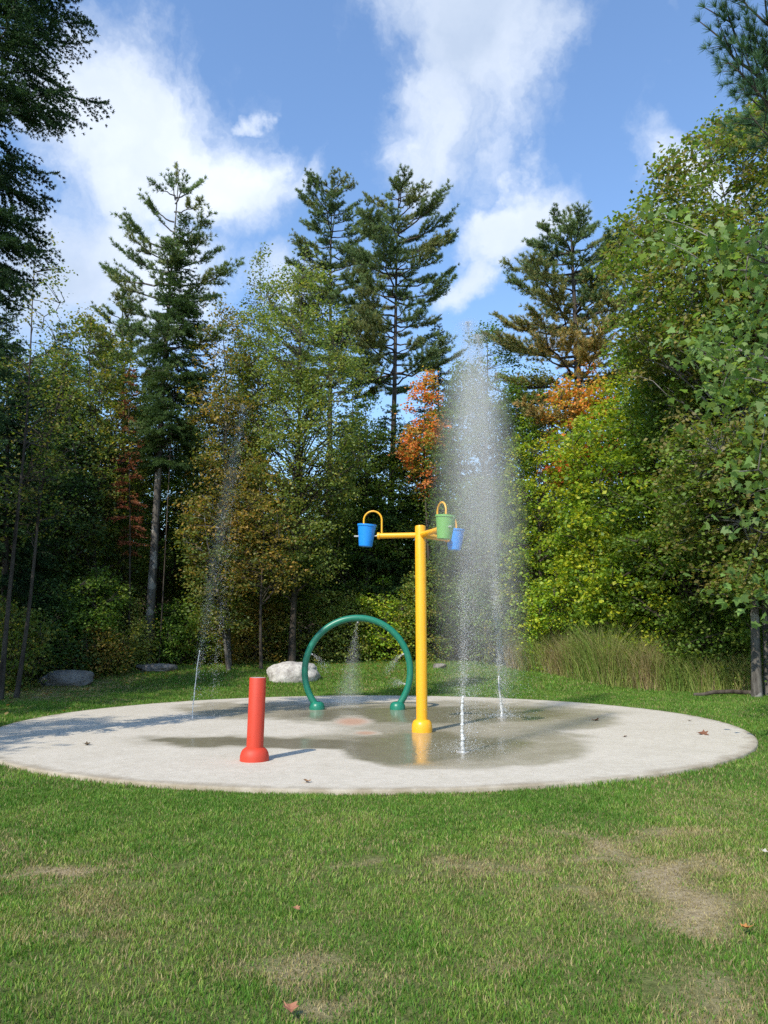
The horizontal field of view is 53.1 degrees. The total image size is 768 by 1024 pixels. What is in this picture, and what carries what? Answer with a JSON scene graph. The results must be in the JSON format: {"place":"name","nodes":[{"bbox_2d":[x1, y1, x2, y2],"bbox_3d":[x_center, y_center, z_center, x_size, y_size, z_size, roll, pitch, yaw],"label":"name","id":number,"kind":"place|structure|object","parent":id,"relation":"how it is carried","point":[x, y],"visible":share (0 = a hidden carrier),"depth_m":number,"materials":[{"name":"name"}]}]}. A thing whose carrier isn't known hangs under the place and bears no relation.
{"place":"outdoors","nodes":[
{"label":"outdoors","id":0,"kind":"place"},
{"bbox_2d":[0,553,767,1023],"bbox_3d":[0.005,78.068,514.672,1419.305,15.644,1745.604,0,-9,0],"label":"ground","id":1,"kind":"structure","parent":0,"point":[650,983],"depth_m":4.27,"materials":[{"name":"green plant"}]},
{"bbox_2d":[0,356,30,576],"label":"broadleaf tree","id":2,"kind":"object","parent":1,"relation":"on","point":[3,482],"visible":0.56,"depth_m":24.62,"materials":[{"name":"green plant"}]},
{"bbox_2d":[0,303,66,670],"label":"spruce tree","id":3,"kind":"object","parent":1,"relation":"on","point":[21,576],"visible":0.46,"depth_m":27.29,"materials":[{"name":"green plant"}]},
{"bbox_2d":[0,593,67,690],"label":"bush","id":4,"kind":"object","parent":1,"relation":"on","point":[14,660],"visible":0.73,"depth_m":24.16,"materials":[{"name":"green plant"}]},
{"bbox_2d":[0,228,88,700],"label":"aspen tree","id":5,"kind":"object","parent":1,"relation":"on","point":[6,626],"visible":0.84,"depth_m":21.61,"materials":[{"name":"green plant"}]},
{"bbox_2d":[0,578,104,681],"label":"bush","id":6,"kind":"object","parent":1,"relation":"on","point":[54,596],"visible":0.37,"depth_m":26.76,"materials":[{"name":"green plant"}]},
{"bbox_2d":[0,0,115,598],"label":"spruce tree","id":7,"kind":"object","parent":1,"relation":"on","point":[18,101],"visible":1,"depth_m":12.56,"materials":[{"name":"green plant"}]},
{"bbox_2d":[9,322,106,638],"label":"spruce tree","id":8,"kind":"object","parent":1,"relation":"on","point":[66,486],"visible":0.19,"depth_m":30.72,"materials":[{"name":"green plant"}]},
{"bbox_2d":[0,329,116,697],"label":"aspen tree","id":9,"kind":"object","parent":1,"relation":"on","point":[39,490],"visible":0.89,"depth_m":22.44,"materials":[{"name":"green plant"}]},
{"bbox_2d":[0,339,120,639],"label":"ash tree","id":10,"kind":"object","parent":1,"relation":"on","point":[89,484],"visible":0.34,"depth_m":29.10,"materials":[{"name":"green plant"}]},
{"bbox_2d":[0,346,127,619],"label":"birch tree","id":11,"kind":"object","parent":1,"relation":"on","point":[101,545],"visible":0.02,"depth_m":34.95,"materials":[{"name":"green plant"}]},
{"bbox_2d":[38,670,93,686],"bbox_3d":[-10.534,5.612,25.468,1.808,0.761,1.111,0,-9,0],"label":"boulder","id":12,"kind":"object","parent":1,"relation":"on","point":[68,678],"visible":0.71,"depth_m":25.12,"materials":[{"name":"stone"}]},
{"bbox_2d":[36,561,150,676],"bbox_3d":[-10.948,4.003,28.460,4.222,4.478,4.439,0,-9,0],"label":"bush","id":13,"kind":"object","parent":1,"relation":"on","point":[111,603],"visible":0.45,"depth_m":27.95,"materials":[{"name":"green plant"}]},
{"bbox_2d":[26,303,166,630],"bbox_3d":[-12.255,-1.216,31.678,5.989,15.348,6.214,-5,-11,29],"label":"ash tree","id":14,"kind":"object","parent":1,"relation":"on","point":[86,329],"visible":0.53,"depth_m":31.39,"materials":[{"name":"green plant"}]},
{"bbox_2d":[57,624,140,678],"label":"bush","id":15,"kind":"object","parent":1,"relation":"on","point":[117,655],"visible":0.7,"depth_m":27.18,"materials":[{"name":"green plant"}]},
{"bbox_2d":[78,592,167,670],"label":"bush","id":16,"kind":"object","parent":1,"relation":"on","point":[135,623],"visible":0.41,"depth_m":29.30,"materials":[{"name":"green plant"}]},
{"bbox_2d":[75,287,183,656],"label":"pine tree","id":17,"kind":"object","parent":1,"relation":"on","point":[118,296],"visible":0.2,"depth_m":36.05,"materials":[{"name":"green plant"}]},
{"bbox_2d":[106,367,152,662],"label":"spruce tree","id":18,"kind":"object","parent":1,"relation":"on","point":[138,528],"visible":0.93,"depth_m":30.53,"materials":[{"name":"green plant"}]},
{"bbox_2d":[86,475,173,642],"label":"broadleaf tree","id":19,"kind":"object","parent":1,"relation":"on","point":[128,559],"visible":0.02,"depth_m":40.36,"materials":[{"name":"green plant"}]},
{"bbox_2d":[86,395,227,653],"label":"birch tree","id":20,"kind":"object","parent":1,"relation":"on","point":[170,523],"visible":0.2,"depth_m":34.51,"materials":[{"name":"green plant"}]},
{"bbox_2d":[136,663,177,672],"bbox_3d":[-8.487,5.848,28.670,1.594,0.405,0.844,0,-9,0],"label":"boulder","id":21,"kind":"object","parent":1,"relation":"on","point":[153,667],"visible":0.74,"depth_m":28.36,"materials":[{"name":"stone"}]},
{"bbox_2d":[121,212,219,662],"bbox_3d":[-8.594,-3.295,31.271,3.809,19.364,3.897,0,-9,0],"label":"spruce tree","id":22,"kind":"object","parent":1,"relation":"on","point":[186,306],"visible":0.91,"depth_m":31.39,"materials":[{"name":"green plant"}]},
{"bbox_2d":[99,161,244,662],"bbox_3d":[-9.111,-4.541,32.091,5.888,22.043,5.028,4,-10,-23],"label":"pine tree","id":23,"kind":"object","parent":1,"relation":"on","point":[167,243],"visible":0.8,"depth_m":32.22,"materials":[{"name":"green plant"}]},
{"bbox_2d":[139,595,216,663],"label":"bush","id":24,"kind":"object","parent":1,"relation":"on","point":[169,611],"visible":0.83,"depth_m":30.67,"materials":[{"name":"green plant"}]},
{"bbox_2d":[134,445,241,617],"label":"broadleaf tree","id":25,"kind":"object","parent":1,"relation":"on","point":[171,591],"visible":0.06,"depth_m":37.20,"materials":[{"name":"green plant"}]},
{"bbox_2d":[172,605,248,663],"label":"bush","id":26,"kind":"object","parent":1,"relation":"on","point":[218,651],"visible":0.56,"depth_m":30.96,"materials":[{"name":"green plant"}]},
{"bbox_2d":[0,659,431,714],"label":"leaf litter","id":27,"kind":"object","parent":1,"relation":"on","point":[11,701],"visible":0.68,"depth_m":25.91,"materials":[{"name":"plant"}]},
{"bbox_2d":[155,292,276,665],"bbox_3d":[-6.454,-1.382,31.242,5.071,15.555,4.667,5,-10,-26],"label":"cherry tree","id":28,"kind":"object","parent":1,"relation":"on","point":[211,461],"visible":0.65,"depth_m":30.84,"materials":[{"name":"plant"}]},
{"bbox_2d":[169,500,262,670],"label":"beech tree","id":29,"kind":"object","parent":1,"relation":"on","point":[215,618],"visible":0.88,"depth_m":29.30,"materials":[{"name":"green plant"}]},
{"bbox_2d":[156,390,280,654],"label":"birch tree","id":30,"kind":"object","parent":1,"relation":"on","point":[173,587],"visible":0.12,"depth_m":35.67,"materials":[{"name":"green plant"}]},
{"bbox_2d":[186,332,286,651],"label":"spruce tree","id":31,"kind":"object","parent":1,"relation":"on","point":[228,379],"visible":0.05,"depth_m":40.03,"materials":[{"name":"green plant"}]},
{"bbox_2d":[209,594,288,664],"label":"bush","id":32,"kind":"object","parent":1,"relation":"on","point":[252,615],"visible":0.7,"depth_m":31.22,"materials":[{"name":"green plant"}]},
{"bbox_2d":[206,464,302,641],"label":"broadleaf tree","id":33,"kind":"object","parent":1,"relation":"on","point":[265,537],"visible":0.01,"depth_m":40.78,"materials":[{"name":"green plant"}]},
{"bbox_2d":[227,241,288,660],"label":"poplar tree","id":34,"kind":"object","parent":1,"relation":"on","point":[258,260],"visible":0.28,"depth_m":33.81,"materials":[{"name":"green plant"}]},
{"bbox_2d":[209,451,317,668],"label":"beech tree","id":35,"kind":"object","parent":1,"relation":"on","point":[254,536],"visible":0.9,"depth_m":29.30,"materials":[{"name":"green plant"}]},
{"bbox_2d":[283,1000,298,1011],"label":"fallen leaf","id":36,"kind":"object","parent":1,"relation":"on","point":[291,1007],"visible":1,"depth_m":3.29,"materials":[{"name":"plant"}]},
{"bbox_2d":[256,451,327,653],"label":"fir tree","id":37,"kind":"object","parent":1,"relation":"on","point":[305,587],"visible":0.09,"depth_m":36.43,"materials":[{"name":"green plant"}]},
{"bbox_2d":[266,661,320,683],"bbox_3d":[-3.052,5.585,26.160,1.815,1.014,1.195,4,-10,-25],"label":"boulder","id":38,"kind":"object","parent":1,"relation":"on","point":[287,671],"visible":0.59,"depth_m":25.78,"materials":[{"name":"stone"}]},
{"bbox_2d":[219,241,380,661],"bbox_3d":[-3.556,-2.654,31.896,6.876,18.153,7.212,0,-9,0],"label":"poplar tree","id":39,"kind":"object","parent":1,"relation":"on","point":[312,399],"visible":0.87,"depth_m":31.06,"materials":[{"name":"green plant"}]},
{"bbox_2d":[256,573,344,663],"bbox_3d":[-3.580,4.514,32.687,4.005,4.077,3.954,2,-9,-11],"label":"bush","id":40,"kind":"object","parent":1,"relation":"on","point":[309,599],"visible":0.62,"depth_m":32.20,"materials":[{"name":"green plant"}]},
{"bbox_2d":[281,475,334,612],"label":"broadleaf tree","id":41,"kind":"object","parent":1,"relation":"on","point":[299,541],"visible":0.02,"depth_m":47.15,"materials":[{"name":"green plant"}]},
{"bbox_2d":[268,166,389,554],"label":"pine tree","id":42,"kind":"object","parent":1,"relation":"on","point":[331,205],"visible":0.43,"depth_m":43.95,"materials":[{"name":"green plant"}]},
{"bbox_2d":[299,437,378,612],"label":"broadleaf tree","id":43,"kind":"object","parent":1,"relation":"on","point":[321,514],"visible":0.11,"depth_m":37.88,"materials":[{"name":"green plant"}]},
{"bbox_2d":[302,588,381,662],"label":"bush","id":44,"kind":"object","parent":1,"relation":"on","point":[342,610],"visible":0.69,"depth_m":31.98,"materials":[{"name":"green plant"}]},
{"bbox_2d":[304,378,383,649],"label":"spruce tree","id":45,"kind":"object","parent":1,"relation":"on","point":[340,415],"visible":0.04,"depth_m":39.52,"materials":[{"name":"green plant"}]},
{"bbox_2d":[302,386,418,657],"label":"birch tree","id":46,"kind":"object","parent":1,"relation":"on","point":[374,470],"visible":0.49,"depth_m":34.76,"materials":[{"name":"green plant"}]},
{"bbox_2d":[0,695,757,794],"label":"splash pad","id":47,"kind":"object","parent":1,"relation":"on","point":[368,744],"visible":0.88,"depth_m":11.23,"materials":[{"name":"concrete"}]},
{"bbox_2d":[240,677,268,762],"bbox_3d":[-1.652,2.669,9.934,0.370,1.043,0.370,1,-9,0],"label":"bollard","id":48,"kind":"object","parent":47,"relation":"on","point":[254,750],"visible":1,"depth_m":9.84,"materials":[{"name":"red metal"}]},
{"bbox_2d":[302,615,412,709],"bbox_3d":[-0.587,3.317,17.042,2.474,2.062,0.340,0,-9,0],"label":"spray hoop","id":49,"kind":"object","parent":47,"relation":"on","point":[315,704],"visible":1,"depth_m":17.01,"materials":[{"name":"green paint"}]},
{"bbox_2d":[313,627,401,708],"bbox_3d":[-0.572,3.399,17.026,2.025,1.863,1.006,0,-9,0],"label":"hoop spray","id":50,"kind":"object","parent":49,"relation":"attached to","point":[359,668],"visible":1,"depth_m":17.04,"materials":[{"name":"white liquid"}]},
{"bbox_2d":[354,501,464,732],"bbox_3d":[0.478,1.794,13.026,2.009,3.770,1.941,0,-9,0],"label":"bucket post","id":51,"kind":"object","parent":47,"relation":"on","point":[421,723],"visible":0.98,"depth_m":13.09,"materials":[{"name":"yellow metal"}]},
{"bbox_2d":[698,729,707,734],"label":"fallen leaf","id":52,"kind":"object","parent":47,"relation":"on","point":[703,732],"visible":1,"depth_m":12.53,"materials":[{"name":"plant"}]},
{"bbox_2d":[6,616,762,686],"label":"undergrowth","id":53,"kind":"object","parent":1,"relation":"on","point":[451,657],"visible":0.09,"depth_m":31.96,"materials":[{"name":"green plant"}]},
{"bbox_2d":[342,574,427,661],"bbox_3d":[0.178,4.611,32.793,3.764,3.941,3.796,-7,-12,37],"label":"bush","id":54,"kind":"object","parent":1,"relation":"on","point":[378,609],"visible":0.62,"depth_m":32.13,"materials":[{"name":"green plant"}]},
{"bbox_2d":[320,403,451,653],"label":"hemlock tree","id":55,"kind":"object","parent":1,"relation":"on","point":[385,517],"visible":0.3,"depth_m":35.39,"materials":[{"name":"green plant"}]},
{"bbox_2d":[327,162,467,560],"bbox_3d":[0.741,-5.337,39.568,7.521,25.453,7.271,0,-9,0],"label":"pine tree","id":56,"kind":"object","parent":1,"relation":"on","point":[367,310],"visible":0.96,"depth_m":39.77,"materials":[{"name":"green plant"}]},
{"bbox_2d":[387,366,459,657],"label":"maple tree","id":57,"kind":"object","parent":1,"relation":"on","point":[425,440],"visible":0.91,"depth_m":34.13,"materials":[{"name":"orange plant"}]},
{"bbox_2d":[386,560,466,661],"bbox_3d":[1.747,4.188,32.802,3.736,5.036,3.879,0,-9,0],"label":"bush","id":58,"kind":"object","parent":1,"relation":"on","point":[432,596],"visible":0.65,"depth_m":32.10,"materials":[{"name":"green plant"}]},
{"bbox_2d":[373,409,490,655],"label":"birch tree","id":59,"kind":"object","parent":1,"relation":"on","point":[419,517],"visible":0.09,"depth_m":36.13,"materials":[{"name":"green plant"}]},
{"bbox_2d":[406,323,473,595],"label":"spruce tree","id":60,"kind":"object","parent":1,"relation":"on","point":[436,370],"visible":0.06,"depth_m":44.59,"materials":[{"name":"green plant"}]},
{"bbox_2d":[433,663,446,668],"bbox_3d":[2.146,5.949,29.563,0.536,0.267,0.438,0,-9,0],"label":"boulder","id":61,"kind":"object","parent":1,"relation":"on","point":[439,665],"visible":0.84,"depth_m":29.41,"materials":[{"name":"stone"}]},
{"bbox_2d":[427,566,511,663],"bbox_3d":[3.647,4.386,32.320,3.889,4.278,4.181,6,-11,-34],"label":"bush","id":62,"kind":"object","parent":1,"relation":"on","point":[468,616],"visible":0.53,"depth_m":31.84,"materials":[{"name":"green plant"}]},
{"bbox_2d":[440,488,515,653],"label":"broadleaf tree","id":63,"kind":"object","parent":1,"relation":"on","point":[477,541],"visible":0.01,"depth_m":39.30,"materials":[{"name":"green plant"}]},
{"bbox_2d":[465,576,555,664],"bbox_3d":[5.195,4.509,31.246,3.593,3.960,3.492,4,-10,-23],"label":"bush","id":64,"kind":"object","parent":1,"relation":"on","point":[485,629],"visible":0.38,"depth_m":30.76,"materials":[{"name":"green plant"}]},
{"bbox_2d":[464,360,599,653],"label":"birch tree","id":65,"kind":"object","parent":1,"relation":"on","point":[494,467],"visible":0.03,"depth_m":35.08,"materials":[{"name":"green plant"}]},
{"bbox_2d":[480,388,594,639],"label":"maple tree","id":66,"kind":"object","parent":1,"relation":"on","point":[523,534],"visible":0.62,"depth_m":30.53,"materials":[{"name":"green plant"}]},
{"bbox_2d":[513,465,562,636],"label":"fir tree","id":67,"kind":"object","parent":1,"relation":"on","point":[530,546],"visible":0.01,"depth_m":36.84,"materials":[{"name":"green plant"}]},
{"bbox_2d":[505,563,586,670],"bbox_3d":[6.625,4.072,29.279,3.760,4.501,3.494,3,-10,-17],"label":"bush","id":68,"kind":"object","parent":1,"relation":"on","point":[547,606],"visible":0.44,"depth_m":28.80,"materials":[{"name":"green plant"}]},
{"bbox_2d":[525,478,615,625],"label":"broadleaf tree","id":69,"kind":"object","parent":1,"relation":"on","point":[554,531],"visible":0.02,"depth_m":36.67,"materials":[{"name":"green plant"}]},
{"bbox_2d":[479,200,663,628],"bbox_3d":[8.373,-3.496,32.101,8.474,19.934,8.081,0,-9,0],"label":"pine tree","id":70,"kind":"object","parent":1,"relation":"on","point":[577,339],"visible":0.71,"depth_m":31.67,"materials":[{"name":"green plant"}]},
{"bbox_2d":[533,360,635,588],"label":"maple tree","id":71,"kind":"object","parent":1,"relation":"on","point":[583,400],"visible":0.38,"depth_m":29.90,"materials":[{"name":"green plant"}]},
{"bbox_2d":[572,440,641,601],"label":"broadleaf tree","id":72,"kind":"object","parent":1,"relation":"on","point":[615,500],"visible":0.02,"depth_m":37.87,"materials":[{"name":"green plant"}]},
{"bbox_2d":[564,581,653,655],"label":"bush","id":73,"kind":"object","parent":1,"relation":"on","point":[582,630],"visible":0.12,"depth_m":26.91,"materials":[{"name":"green plant"}]},
{"bbox_2d":[528,352,760,640],"bbox_3d":[9.559,-0.252,27.456,8.976,12.744,9.454,0,-9,0],"label":"maple tree","id":74,"kind":"object","parent":1,"relation":"on","point":[577,560],"visible":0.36,"depth_m":26.06,"materials":[{"name":"green plant"}]},
{"bbox_2d":[597,598,698,679],"bbox_3d":[8.810,4.247,25.644,3.792,3.746,3.910,0,-9,0],"label":"bush","id":75,"kind":"object","parent":1,"relation":"on","point":[642,637],"visible":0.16,"depth_m":25.00,"materials":[{"name":"green plant"}]},
{"bbox_2d":[578,294,767,667],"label":"maple tree","id":76,"kind":"object","parent":1,"relation":"on","point":[665,616],"visible":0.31,"depth_m":23.86,"materials":[{"name":"green plant"}]},
{"bbox_2d":[581,96,767,697],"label":"maple tree","id":77,"kind":"object","parent":1,"relation":"on","point":[695,516],"visible":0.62,"depth_m":21.02,"materials":[{"name":"green plant"}]},
{"bbox_2d":[621,192,767,628],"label":"maple tree","id":78,"kind":"object","parent":1,"relation":"on","point":[727,267],"visible":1,"depth_m":11.29,"materials":[{"name":"green plant"}]},
{"bbox_2d":[650,594,746,670],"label":"bush","id":79,"kind":"object","parent":1,"relation":"on","point":[698,631],"visible":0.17,"depth_m":23.69,"materials":[{"name":"green plant"}]},
{"bbox_2d":[693,689,750,695],"bbox_3d":[9.628,4.997,21.230,2.094,0.201,0.186,-1,-9,7],"label":"fallen log","id":80,"kind":"object","parent":1,"relation":"on","point":[734,691],"visible":0.73,"depth_m":21.23,"materials":[{"name":"brown wood"}]},
{"bbox_2d":[686,316,767,695],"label":"forest tree","id":81,"kind":"object","parent":1,"relation":"on","point":[765,666],"visible":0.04,"depth_m":21.09,"materials":[{"name":"green plant"}]},
{"bbox_2d":[692,0,767,156],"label":"pine tree","id":82,"kind":"object","parent":1,"relation":"on","point":[758,53],"visible":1,"depth_m":9.48,"materials":[{"name":"green plant"}]},
{"bbox_2d":[704,636,762,680],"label":"bush","id":83,"kind":"object","parent":1,"relation":"on","point":[738,652],"visible":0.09,"depth_m":23.00,"materials":[{"name":"green plant"}]},
{"bbox_2d":[721,570,767,685],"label":"bush","id":84,"kind":"object","parent":1,"relation":"on","point":[747,638],"visible":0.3,"depth_m":21.79,"materials":[{"name":"green plant"}]},
{"bbox_2d":[740,923,752,927],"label":"fallen leaf","id":85,"kind":"object","parent":1,"relation":"on","point":[744,925],"visible":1,"depth_m":4.16,"materials":[{"name":"orange plant"}]},
{"bbox_2d":[0,0,767,539],"label":"sky","id":86,"kind":"structure","parent":0,"point":[526,107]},
{"bbox_2d":[416,318,551,656],"bbox_3d":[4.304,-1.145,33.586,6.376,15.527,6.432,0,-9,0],"label":"water spray","id":87,"kind":"object","parent":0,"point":[507,408],"visible":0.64,"depth_m":32.92,"materials":[{"name":"white liquid"}]},
{"bbox_2d":[497,611,766,692],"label":"tall grass","id":88,"kind":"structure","parent":0,"point":[592,661],"depth_m":24.44,"materials":[{"name":"green plant"}]},
{"bbox_3d":[1.087,3.296,10.582,0.180,0.012,0.180,0,-9,0],"label":"nozzle plate","id":89,"kind":"object","parent":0,"visible":0},
{"bbox_2d":[399,318,532,762],"bbox_3d":[1.248,0.233,11.095,2.460,6.226,2.489,0,-9,0],"label":"water jet","id":90,"kind":"object","parent":89,"relation":"on","point":[462,739],"visible":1,"depth_m":10.92,"materials":[{"name":"white"}]},
{"bbox_3d":[2.313,4.032,15.076,0.180,0.012,0.180,0,-9,0],"label":"nozzle plate","id":91,"kind":"object","parent":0,"visible":0},
{"bbox_2d":[441,331,551,720],"bbox_3d":[2.376,0.141,15.781,2.899,7.906,2.897,0,-9,0],"label":"water jet","id":92,"kind":"object","parent":91,"relation":"on","point":[502,714],"visible":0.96,"depth_m":15.64,"materials":[{"name":"white"}]},
{"bbox_3d":[-3.708,4.002,14.890,0.180,0.012,0.180,0,-9,0],"label":"nozzle plate","id":93,"kind":"object","parent":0,"visible":0},
{"bbox_2d":[138,407,248,719],"bbox_3d":[-3.615,0.885,15.370,2.342,6.302,1.779,0,-9,0],"label":"water jet","id":94,"kind":"object","parent":93,"relation":"on","point":[196,672],"visible":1,"depth_m":15.29,"materials":[{"name":"white"}]}
]}

